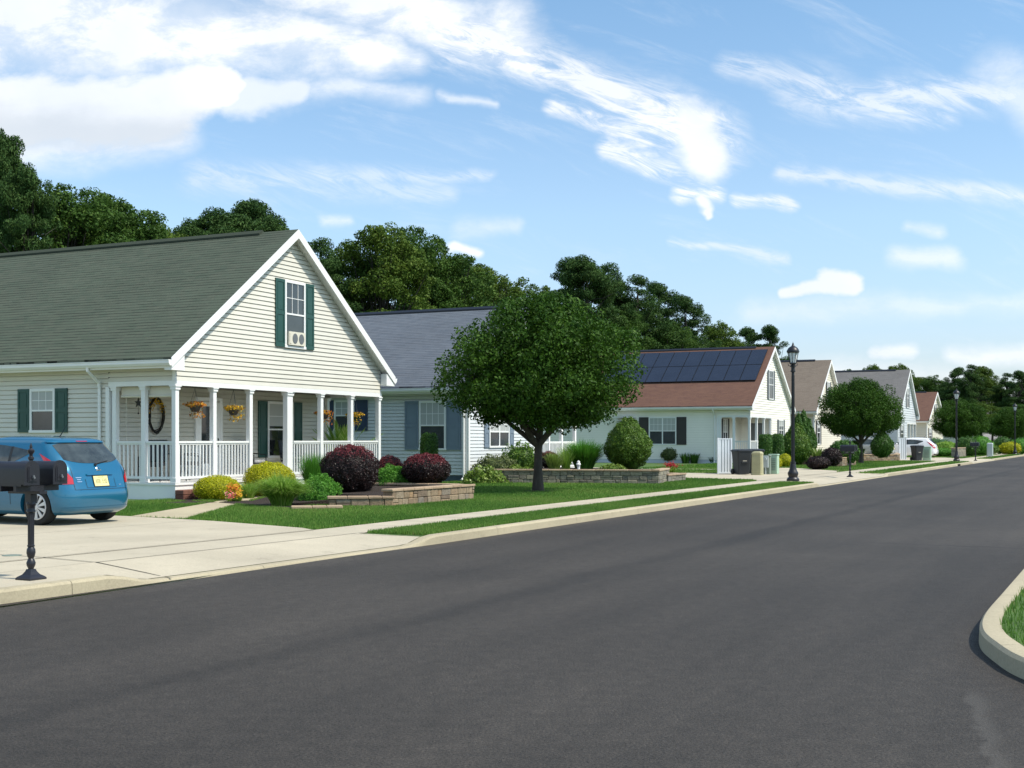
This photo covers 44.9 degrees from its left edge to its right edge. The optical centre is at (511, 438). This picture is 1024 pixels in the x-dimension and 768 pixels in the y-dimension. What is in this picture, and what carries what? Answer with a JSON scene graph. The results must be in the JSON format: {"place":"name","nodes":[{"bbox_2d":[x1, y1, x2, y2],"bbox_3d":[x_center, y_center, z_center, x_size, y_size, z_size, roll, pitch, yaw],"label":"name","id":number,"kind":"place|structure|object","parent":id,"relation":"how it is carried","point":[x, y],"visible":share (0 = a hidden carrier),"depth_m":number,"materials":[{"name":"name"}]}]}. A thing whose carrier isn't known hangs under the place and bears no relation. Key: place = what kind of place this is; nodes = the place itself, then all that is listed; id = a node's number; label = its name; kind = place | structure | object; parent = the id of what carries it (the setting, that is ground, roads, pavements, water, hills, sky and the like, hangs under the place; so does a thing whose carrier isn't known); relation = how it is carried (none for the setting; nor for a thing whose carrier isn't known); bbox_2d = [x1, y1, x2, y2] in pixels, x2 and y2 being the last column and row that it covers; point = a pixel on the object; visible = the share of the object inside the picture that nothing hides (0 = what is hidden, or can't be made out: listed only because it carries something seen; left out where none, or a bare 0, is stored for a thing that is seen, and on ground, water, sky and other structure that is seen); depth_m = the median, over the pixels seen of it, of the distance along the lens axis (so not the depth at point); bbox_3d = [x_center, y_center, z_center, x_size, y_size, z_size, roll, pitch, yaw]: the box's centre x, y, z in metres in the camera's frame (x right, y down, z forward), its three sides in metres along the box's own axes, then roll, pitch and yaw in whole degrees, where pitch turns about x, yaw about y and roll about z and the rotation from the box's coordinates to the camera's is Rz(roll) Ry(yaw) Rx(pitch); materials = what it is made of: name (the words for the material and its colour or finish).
{"place":"outdoors","nodes":[
{"label":"outdoors","id":0,"kind":"place"},
{"bbox_2d":[0,514,311,561],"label":"driveway","id":1,"kind":"structure","parent":0,"point":[71,537],"depth_m":19.39,"materials":[{"name":"concrete"}]},
{"bbox_2d":[0,424,127,524],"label":"parked car","id":2,"kind":"object","parent":1,"relation":"on","point":[95,487],"visible":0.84,"depth_m":21.28,"materials":[{"name":"blue paint"}]},
{"bbox_2d":[134,495,258,517],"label":"walkway","id":3,"kind":"structure","parent":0,"point":[184,512],"depth_m":25.29,"materials":[{"name":"beige concrete"}]},
{"bbox_2d":[0,533,417,587],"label":"driveway apron","id":4,"kind":"object","parent":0,"point":[192,562],"visible":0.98,"depth_m":15.66,"materials":[{"name":"concrete"}]},
{"bbox_2d":[0,444,66,580],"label":"mailbox post","id":5,"kind":"object","parent":4,"relation":"on","point":[30,479],"visible":1,"depth_m":12.89,"materials":[{"name":"black metal"}]},
{"bbox_2d":[297,453,325,481],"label":"upright grass","id":6,"kind":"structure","parent":0,"point":[311,466],"depth_m":32.38,"materials":[{"name":"green plant"}]},
{"bbox_2d":[0,454,1005,572],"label":"sidewalk","id":7,"kind":"structure","parent":0,"point":[12,566],"depth_m":19.06,"materials":[{"name":"concrete"}]},
{"bbox_2d":[0,456,1023,767],"bbox_3d":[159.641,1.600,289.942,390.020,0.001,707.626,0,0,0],"label":"road","id":8,"kind":"structure","parent":0,"point":[832,626],"depth_m":9.38,"materials":[{"name":"grey asphalt"}]},
{"bbox_2d":[0,454,1023,607],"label":"kerb","id":9,"kind":"structure","parent":8,"relation":"on","point":[25,592],"depth_m":18.52,"materials":[{"name":"concrete"}]},
{"bbox_2d":[979,569,1023,678],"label":"kerb","id":10,"kind":"structure","parent":8,"relation":"on","point":[999,646],"depth_m":9.20,"materials":[{"name":"concrete"}]},
{"bbox_2d":[0,0,1023,439],"label":"sky","id":11,"kind":"structure","parent":0,"point":[845,178],"materials":[{"name":"blue"}]},
{"bbox_2d":[110,456,989,578],"bbox_3d":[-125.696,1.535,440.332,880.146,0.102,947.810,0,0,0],"label":"lawn","id":12,"kind":"structure","parent":0,"point":[597,465],"depth_m":23.74,"materials":[{"name":"plant"}]},
{"bbox_2d":[0,128,25,252],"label":"pine tree","id":13,"kind":"object","parent":12,"relation":"on","point":[10,152],"visible":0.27,"depth_m":55.28,"materials":[{"name":"green plant"}]},
{"bbox_2d":[0,162,63,252],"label":"pine tree","id":14,"kind":"object","parent":12,"relation":"on","point":[20,195],"visible":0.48,"depth_m":53.88,"materials":[{"name":"green plant"}]},
{"bbox_2d":[15,182,136,248],"bbox_3d":[-21.258,-5.300,58.287,8.485,13.966,7.828,0,0,-39],"label":"oak tree","id":15,"kind":"object","parent":12,"relation":"on","point":[85,219],"visible":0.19,"depth_m":57.92,"materials":[{"name":"green plant"}]},
{"bbox_2d":[54,189,148,245],"bbox_3d":[-21.000,-5.586,63.116,7.759,14.553,8.410,0,0,10],"label":"oak tree","id":16,"kind":"object","parent":12,"relation":"on","point":[121,206],"visible":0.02,"depth_m":61.81,"materials":[{"name":"green plant"}]},
{"bbox_2d":[85,209,168,245],"bbox_3d":[-19.485,-4.992,62.573,7.779,13.334,7.177,0,0,42],"label":"oak tree","id":17,"kind":"object","parent":12,"relation":"on","point":[155,229],"visible":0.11,"depth_m":61.28,"materials":[{"name":"green plant"}]},
{"bbox_2d":[0,229,396,499],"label":"clapboard house","id":18,"kind":"structure","parent":12,"relation":"on","point":[97,341],"depth_m":33.18,"materials":[{"name":"beige"}]},
{"bbox_2d":[28,388,55,432],"bbox_3d":[-12.050,-0.725,31.821,0.910,1.130,0.060,0,0,26],"label":"window","id":19,"kind":"structure","parent":18,"relation":"in","point":[41,401],"depth_m":31.83,"materials":[{"name":"white glass"}]},
{"bbox_2d":[138,440,168,481],"bbox_3d":[-9.043,0.547,31.289,0.591,1.054,0.654,0,0,4],"label":"patio chair","id":20,"kind":"object","parent":18,"relation":"on","point":[155,455],"visible":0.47,"depth_m":31.45,"materials":[{"name":"white metal"}]},
{"bbox_2d":[194,397,222,475],"bbox_3d":[-8.371,-0.040,34.285,0.095,2.220,1.150,0,0,25],"label":"door","id":21,"kind":"structure","parent":18,"relation":"in","point":[201,426],"depth_m":34.22,"materials":[{"name":"white glass"}]},
{"bbox_2d":[268,401,293,457],"bbox_3d":[-6.956,-0.280,37.296,0.060,1.680,1.340,0,0,25],"label":"window","id":22,"kind":"structure","parent":18,"relation":"in","point":[275,409],"depth_m":37.06,"materials":[{"name":"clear glass"}]},
{"bbox_2d":[285,279,305,349],"bbox_3d":[-6.017,-3.440,34.388,0.060,1.860,1.000,0,0,25],"label":"window","id":23,"kind":"structure","parent":18,"relation":"in","point":[295,292],"depth_m":34.42,"materials":[{"name":"white glass"}]},
{"bbox_2d":[311,417,383,451],"bbox_3d":[-5.039,0.195,38.283,2.311,1.750,1.295,0,0,-10],"label":"potted palm","id":24,"kind":"object","parent":18,"relation":"on","point":[341,434],"visible":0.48,"depth_m":38.09,"materials":[{"name":"green plant"}]},
{"bbox_2d":[172,496,242,500],"bbox_3d":[-7.252,1.502,30.505,0.915,0.096,2.771,0,0,29],"label":"mulch bed","id":25,"kind":"object","parent":12,"relation":"on","point":[189,499],"visible":0.21,"depth_m":29.80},
{"bbox_2d":[192,474,242,499],"bbox_3d":[-7.104,1.165,29.920,1.236,0.646,1.121,0,0,0],"label":"golden bush","id":26,"kind":"object","parent":25,"relation":"on","point":[208,487],"visible":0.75,"depth_m":29.54,"materials":[{"name":"yellow plant"}]},
{"bbox_2d":[178,207,252,236],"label":"pine tree","id":27,"kind":"object","parent":12,"relation":"on","point":[215,222],"visible":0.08,"depth_m":71.18,"materials":[{"name":"green plant"}]},
{"bbox_2d":[225,198,285,231],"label":"pine tree","id":28,"kind":"object","parent":12,"relation":"on","point":[255,209],"visible":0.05,"depth_m":76.17,"materials":[{"name":"green plant"}]},
{"bbox_2d":[219,500,291,506],"bbox_3d":[-5.458,1.500,27.595,0.910,0.100,3.748,0,0,-39],"label":"mulch bed","id":29,"kind":"object","parent":12,"relation":"on","point":[241,502],"visible":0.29,"depth_m":28.32,"materials":[{"name":"brown soil"}]},
{"bbox_2d":[246,471,315,505],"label":"fountain grass","id":30,"kind":"object","parent":29,"relation":"on","point":[283,491],"depth_m":26.76,"materials":[{"name":"green plant"}]},
{"bbox_2d":[241,461,295,495],"bbox_3d":[-6.222,1.024,31.780,1.399,0.933,1.306,0,0,0],"label":"golden bush","id":31,"kind":"object","parent":12,"relation":"on","point":[260,471],"visible":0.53,"depth_m":31.44,"materials":[{"name":"yellow plant"}]},
{"bbox_2d":[247,215,326,264],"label":"pine tree","id":32,"kind":"object","parent":12,"relation":"on","point":[270,225],"visible":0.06,"depth_m":72.14,"materials":[{"name":"green plant"}]},
{"bbox_2d":[249,494,328,504],"bbox_3d":[-4.630,1.420,27.852,3.280,0.260,2.018,0,0,26],"label":"mulch bed","id":33,"kind":"object","parent":12,"relation":"on","point":[265,500],"visible":0.23,"depth_m":27.75,"materials":[{"name":"brown wood"}]},
{"bbox_2d":[296,473,342,500],"bbox_3d":[-4.407,1.134,28.425,1.112,0.742,1.137,0,0,0],"label":"juniper mound","id":34,"kind":"object","parent":33,"relation":"on","point":[323,487],"visible":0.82,"depth_m":28.13,"materials":[{"name":"green plant"}]},
{"bbox_2d":[307,237,363,312],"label":"pine tree","id":35,"kind":"object","parent":12,"relation":"on","point":[331,265],"visible":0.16,"depth_m":80.79,"materials":[{"name":"green plant"}]},
{"bbox_2d":[264,486,419,496],"bbox_3d":[-4.231,1.355,29.869,5.368,0.390,3.274,0,0,27],"label":"mulch bed","id":36,"kind":"object","parent":12,"relation":"on","point":[375,491],"visible":0.1,"depth_m":28.86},
{"bbox_2d":[319,443,380,491],"bbox_3d":[-3.836,0.719,29.415,1.465,1.262,1.455,0,0,0],"label":"barberry bush","id":37,"kind":"object","parent":36,"relation":"on","point":[350,468],"visible":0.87,"depth_m":28.96,"materials":[{"name":"purple plant"}]},
{"bbox_2d":[377,463,410,485],"bbox_3d":[-2.989,0.888,31.187,0.981,0.591,0.942,0,0,-20],"label":"juniper mound","id":38,"kind":"object","parent":36,"relation":"on","point":[389,474],"visible":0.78,"depth_m":30.93,"materials":[{"name":"green plant"}]},
{"bbox_2d":[399,452,451,482],"bbox_3d":[-2.137,0.727,31.006,1.363,0.882,1.261,0,0,0],"label":"barberry bush","id":39,"kind":"object","parent":36,"relation":"on","point":[426,467],"visible":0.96,"depth_m":30.61,"materials":[{"name":"purple plant"}]},
{"bbox_2d":[86,494,598,529],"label":"grass","id":40,"kind":"structure","parent":12,"relation":"on","point":[319,518],"depth_m":24.93,"materials":[{"name":"green plant"}]},
{"bbox_2d":[327,495,393,506],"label":"garden wall","id":41,"kind":"structure","parent":12,"relation":"on","point":[363,500],"depth_m":26.89,"materials":[{"name":"stone"}]},
{"bbox_2d":[330,243,401,312],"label":"oak tree","id":42,"kind":"object","parent":12,"relation":"on","point":[361,272],"visible":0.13,"depth_m":83.67,"materials":[{"name":"green plant"}]},
{"bbox_2d":[333,221,439,312],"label":"oak tree","id":43,"kind":"object","parent":12,"relation":"on","point":[412,270],"visible":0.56,"depth_m":82.21,"materials":[{"name":"green plant"}]},
{"bbox_2d":[371,225,469,310],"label":"oak tree","id":44,"kind":"object","parent":12,"relation":"on","point":[431,252],"visible":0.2,"depth_m":91.56,"materials":[{"name":"green plant"}]},
{"bbox_2d":[371,482,474,504],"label":"garden wall","id":45,"kind":"structure","parent":12,"relation":"on","point":[429,492],"depth_m":28.58,"materials":[{"name":"stone"}]},
{"bbox_2d":[419,432,438,454],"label":"clipped topiary","id":46,"kind":"object","parent":12,"relation":"on","point":[428,442],"visible":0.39,"depth_m":36.81,"materials":[{"name":"green plant"}]},
{"bbox_2d":[393,239,496,310],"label":"oak tree","id":47,"kind":"object","parent":12,"relation":"on","point":[461,279],"visible":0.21,"depth_m":93.29,"materials":[{"name":"green plant"}]},
{"bbox_2d":[329,306,575,481],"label":"clapboard house","id":48,"kind":"structure","parent":12,"relation":"on","point":[411,346],"depth_m":44.28,"materials":[{"name":"blue"}]},
{"bbox_2d":[333,400,347,430],"bbox_3d":[-6.151,-0.845,44.752,0.682,1.110,0.060,0,0,25],"label":"window","id":49,"kind":"structure","parent":48,"relation":"in","point":[340,406],"depth_m":44.76,"materials":[{"name":"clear glass"}]},
{"bbox_2d":[418,401,445,449],"bbox_3d":[-2.770,-0.470,43.160,1.111,1.720,0.060,0,0,25],"label":"window","id":50,"kind":"structure","parent":48,"relation":"in","point":[432,415],"depth_m":43.13,"materials":[{"name":"white glass"}]},
{"bbox_2d":[488,421,509,447],"bbox_3d":[-0.454,-0.255,44.731,0.060,1.130,1.690,0,0,25],"label":"window","id":51,"kind":"structure","parent":48,"relation":"in","point":[498,438],"depth_m":44.71,"materials":[{"name":"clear glass"}]},
{"bbox_2d":[461,464,511,482],"bbox_3d":[-0.849,1.184,41.030,1.710,0.751,1.204,0,0,0],"label":"hosta clump","id":52,"kind":"object","parent":12,"relation":"on","point":[478,474],"visible":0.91,"depth_m":40.73,"materials":[{"name":"green plant"}]},
{"bbox_2d":[454,263,518,306],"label":"oak tree","id":53,"kind":"object","parent":12,"relation":"on","point":[477,268],"visible":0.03,"depth_m":104.06,"materials":[{"name":"green plant"}]},
{"bbox_2d":[471,453,517,469],"bbox_3d":[-0.587,0.992,42.611,1.706,1.035,1.027,0,0,0],"label":"loose shrub","id":54,"kind":"object","parent":12,"relation":"on","point":[497,462],"visible":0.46,"depth_m":42.38,"materials":[{"name":"green plant"}]},
{"bbox_2d":[482,272,529,305],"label":"oak tree","id":55,"kind":"object","parent":12,"relation":"on","point":[510,289],"visible":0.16,"depth_m":99.23,"materials":[{"name":"green plant"}]},
{"bbox_2d":[501,439,542,468],"bbox_3d":[0.286,0.746,44.218,1.628,1.484,1.168,0,0,0],"label":"loose shrub","id":56,"kind":"object","parent":12,"relation":"on","point":[523,456],"visible":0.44,"depth_m":43.91,"materials":[{"name":"green plant"}]},
{"bbox_2d":[367,498,683,534],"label":"grass","id":57,"kind":"structure","parent":12,"relation":"on","point":[462,524],"depth_m":22.54,"materials":[{"name":"green plant"}]},
{"bbox_2d":[538,257,617,326],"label":"pine tree","id":58,"kind":"object","parent":12,"relation":"on","point":[561,266],"visible":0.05,"depth_m":120.07,"materials":[{"name":"green plant"}]},
{"bbox_2d":[493,468,669,483],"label":"garden wall","id":59,"kind":"structure","parent":12,"relation":"on","point":[658,475],"depth_m":40.78,"materials":[{"name":"stone"}]},
{"bbox_2d":[518,467,651,479],"bbox_3d":[2.837,1.305,42.888,5.451,0.490,5.600,0,0,27],"label":"mulch bed","id":60,"kind":"object","parent":12,"relation":"on","point":[593,468],"visible":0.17,"depth_m":44.56,"materials":[{"name":"brown wood"}]},
{"bbox_2d":[561,439,605,468],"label":"fountain grass","id":61,"kind":"object","parent":60,"relation":"on","point":[586,455],"depth_m":43.63,"materials":[{"name":"green plant"}]},
{"bbox_2d":[602,416,654,468],"bbox_3d":[4.089,0.136,43.605,1.835,1.926,1.747,0,0,0],"label":"egg shaped shrub","id":62,"kind":"object","parent":60,"relation":"on","point":[628,444],"visible":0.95,"depth_m":43.11,"materials":[{"name":"green plant"}]},
{"bbox_2d":[549,254,640,349],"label":"pine tree","id":63,"kind":"object","parent":12,"relation":"on","point":[598,288],"visible":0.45,"depth_m":113.52,"materials":[{"name":"green plant"}]},
{"bbox_2d":[442,478,756,497],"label":"grass","id":64,"kind":"structure","parent":12,"relation":"on","point":[596,490],"depth_m":36.70,"materials":[{"name":"green plant"}]},
{"bbox_2d":[582,262,646,342],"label":"pine tree","id":65,"kind":"object","parent":12,"relation":"on","point":[610,270],"visible":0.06,"depth_m":126.35,"materials":[{"name":"green plant"}]},
{"bbox_2d":[611,310,656,349],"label":"oak tree","id":66,"kind":"object","parent":12,"relation":"on","point":[626,322],"visible":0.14,"depth_m":120.66,"materials":[{"name":"green plant"}]},
{"bbox_2d":[607,274,684,349],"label":"pine tree","id":67,"kind":"object","parent":12,"relation":"on","point":[650,306],"visible":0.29,"depth_m":124.62,"materials":[{"name":"green plant"}]},
{"bbox_2d":[535,346,795,462],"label":"clapboard house","id":68,"kind":"structure","parent":12,"relation":"on","point":[695,401],"depth_m":77.03,"materials":[{"name":"white"}]},
{"bbox_2d":[649,417,676,444],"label":"window","id":69,"kind":"structure","parent":68,"relation":"in","point":[662,430],"depth_m":76.35,"materials":[{"name":"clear glass"}]},
{"bbox_2d":[643,281,697,332],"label":"pine tree","id":70,"kind":"object","parent":12,"relation":"on","point":[656,289],"visible":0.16,"depth_m":143.19,"materials":[{"name":"green plant"}]},
{"bbox_2d":[645,321,699,348],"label":"oak tree","id":71,"kind":"object","parent":12,"relation":"on","point":[693,343],"visible":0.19,"depth_m":124.24,"materials":[{"name":"green plant"}]},
{"bbox_2d":[664,294,721,347],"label":"pine tree","id":72,"kind":"object","parent":12,"relation":"on","point":[686,304],"visible":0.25,"depth_m":139.31,"materials":[{"name":"green plant"}]},
{"bbox_2d":[700,319,745,346],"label":"oak tree","id":73,"kind":"object","parent":12,"relation":"on","point":[719,333],"visible":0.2,"depth_m":149.69,"materials":[{"name":"green plant"}]},
{"bbox_2d":[642,481,813,499],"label":"grass","id":74,"kind":"structure","parent":12,"relation":"on","point":[688,495],"depth_m":34.34,"materials":[{"name":"green plant"}]},
{"bbox_2d":[738,326,761,345],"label":"pine tree","id":75,"kind":"object","parent":12,"relation":"on","point":[750,336],"visible":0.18,"depth_m":172.03,"materials":[{"name":"green plant"}]},
{"bbox_2d":[756,324,797,359],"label":"pine tree","id":76,"kind":"object","parent":12,"relation":"on","point":[770,333],"visible":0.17,"depth_m":171.25,"materials":[{"name":"green plant"}]},
{"bbox_2d":[638,460,968,479],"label":"grass","id":77,"kind":"structure","parent":12,"relation":"on","point":[698,468],"depth_m":63.31,"materials":[{"name":"green plant"}]},
{"bbox_2d":[780,359,840,451],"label":"clapboard house","id":78,"kind":"structure","parent":12,"relation":"on","point":[815,379],"depth_m":91.80,"materials":[{"name":"beige"}]},
{"bbox_2d":[805,456,831,469],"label":"barberry bush","id":79,"kind":"object","parent":12,"relation":"on","point":[818,462],"visible":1,"depth_m":59.18,"materials":[{"name":"purple plant"}]},
{"bbox_2d":[835,369,919,443],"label":"clapboard house","id":80,"kind":"structure","parent":12,"relation":"on","point":[901,381],"depth_m":107.46,"materials":[{"name":"grey"}]},
{"bbox_2d":[869,433,893,457],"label":"egg shaped shrub","id":81,"kind":"object","parent":12,"relation":"on","point":[882,446],"visible":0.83,"depth_m":78.07,"materials":[{"name":"green plant"}]},
{"bbox_2d":[907,392,942,438],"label":"clapboard house","id":82,"kind":"structure","parent":12,"relation":"on","point":[928,403],"depth_m":137.15,"materials":[{"name":"beige"}]},
{"bbox_2d":[914,375,945,397],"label":"oak tree","id":83,"kind":"object","parent":12,"relation":"on","point":[929,384],"visible":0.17,"depth_m":223.89,"materials":[{"name":"green plant"}]},
{"bbox_2d":[938,367,978,402],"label":"pine tree","id":84,"kind":"object","parent":12,"relation":"on","point":[953,375],"visible":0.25,"depth_m":209.49,"materials":[{"name":"green plant"}]},
{"bbox_2d":[951,364,990,436],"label":"pine tree","id":85,"kind":"object","parent":12,"relation":"on","point":[968,391],"visible":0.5,"depth_m":204.35,"materials":[{"name":"green plant"}]},
{"bbox_2d":[967,366,1000,435],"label":"oak tree","id":86,"kind":"object","parent":12,"relation":"on","point":[987,373],"visible":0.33,"depth_m":213.42,"materials":[{"name":"green plant"}]},
{"bbox_2d":[987,373,1020,415],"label":"pine tree","id":87,"kind":"object","parent":12,"relation":"on","point":[1001,394],"visible":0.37,"depth_m":204.64,"materials":[{"name":"green plant"}]},
{"bbox_2d":[998,370,1023,406],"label":"pine tree","id":88,"kind":"object","parent":12,"relation":"on","point":[1015,388],"visible":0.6,"depth_m":199.74,"materials":[{"name":"green plant"}]},
{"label":"tree mulch","id":89,"kind":"structure","parent":12,"relation":"on","visible":0},
{"bbox_2d":[430,290,647,490],"bbox_3d":[0.792,-1.338,34.567,6.391,5.720,5.560,0,0,-17],"label":"street tree","id":90,"kind":"object","parent":89,"relation":"on","point":[518,374],"visible":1,"depth_m":33.48,"materials":[{"name":"green plant"}]},
{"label":"tree mulch","id":91,"kind":"structure","parent":12,"relation":"on","visible":0},
{"bbox_2d":[815,376,905,462],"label":"street tree","id":92,"kind":"object","parent":91,"relation":"on","point":[861,408],"visible":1,"depth_m":73.42,"materials":[{"name":"green plant"}]},
{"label":"tree mulch","id":93,"kind":"structure","parent":12,"relation":"on","visible":0},
{"bbox_2d":[928,398,990,438],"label":"street tree","id":94,"kind":"object","parent":93,"relation":"on","point":[971,420],"visible":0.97,"depth_m":109.72,"materials":[{"name":"green plant"}]},
{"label":"tree mulch","id":95,"kind":"structure","parent":12,"relation":"on","visible":0},
{"bbox_2d":[986,407,1023,439],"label":"street tree","id":96,"kind":"object","parent":95,"relation":"on","point":[1002,423],"visible":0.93,"depth_m":141.88,"materials":[{"name":"green plant"}]},
{"bbox_2d":[686,468,836,480],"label":"driveway","id":97,"kind":"structure","parent":0,"point":[783,472],"depth_m":49.67,"materials":[{"name":"concrete"}]},
{"bbox_2d":[717,438,731,473],"bbox_3d":[8.945,0.710,52.200,0.620,1.520,0.080,0,0,-8],"label":"slatted screen","id":98,"kind":"object","parent":97,"relation":"on","point":[724,455],"visible":1,"depth_m":52.19,"materials":[{"name":"plastic"}]},
{"bbox_2d":[731,449,752,473],"bbox_3d":[9.490,0.942,51.318,0.680,1.044,0.807,0,0,-13],"label":"trash bin","id":99,"kind":"object","parent":97,"relation":"on","point":[741,458],"visible":0.97,"depth_m":51.01,"materials":[{"name":"plastic"}]},
{"bbox_2d":[786,473,883,484],"bbox_3d":[12.492,1.515,47.506,1.162,0.102,12.850,0,0,27],"label":"driveway apron","id":100,"kind":"object","parent":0,"point":[832,479],"visible":0.87,"depth_m":47.71,"materials":[{"name":"concrete"}]},
{"bbox_2d":[787,343,798,480],"bbox_3d":[9.835,-0.970,43.400,0.432,4.880,0.432,0,0,0],"label":"street lamp","id":101,"kind":"object","parent":100,"relation":"on","point":[792,351],"visible":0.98,"depth_m":43.34,"materials":[{"name":"black metal"}]},
{"bbox_2d":[906,457,960,460],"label":"driveway","id":102,"kind":"structure","parent":0,"point":[933,459],"depth_m":88.44,"materials":[{"name":"concrete"}]},
{"bbox_2d":[894,438,938,456],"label":"parked car","id":103,"kind":"object","parent":102,"relation":"on","point":[928,442],"visible":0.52,"depth_m":96.64,"materials":[{"name":"white paint"}]},
{"bbox_2d":[999,585,1023,645],"bbox_3d":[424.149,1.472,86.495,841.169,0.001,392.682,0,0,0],"label":"lawn","id":104,"kind":"structure","parent":0,"point":[1022,633],"depth_m":9.95,"materials":[{"name":"plant"}]},
{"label":"mulch bed","id":105,"kind":"structure","parent":0,"visible":0},
{"bbox_2d":[784,423,813,464],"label":"egg shaped shrub","id":106,"kind":"object","parent":105,"relation":"on","point":[803,448],"visible":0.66,"depth_m":68.48,"materials":[{"name":"green plant"}]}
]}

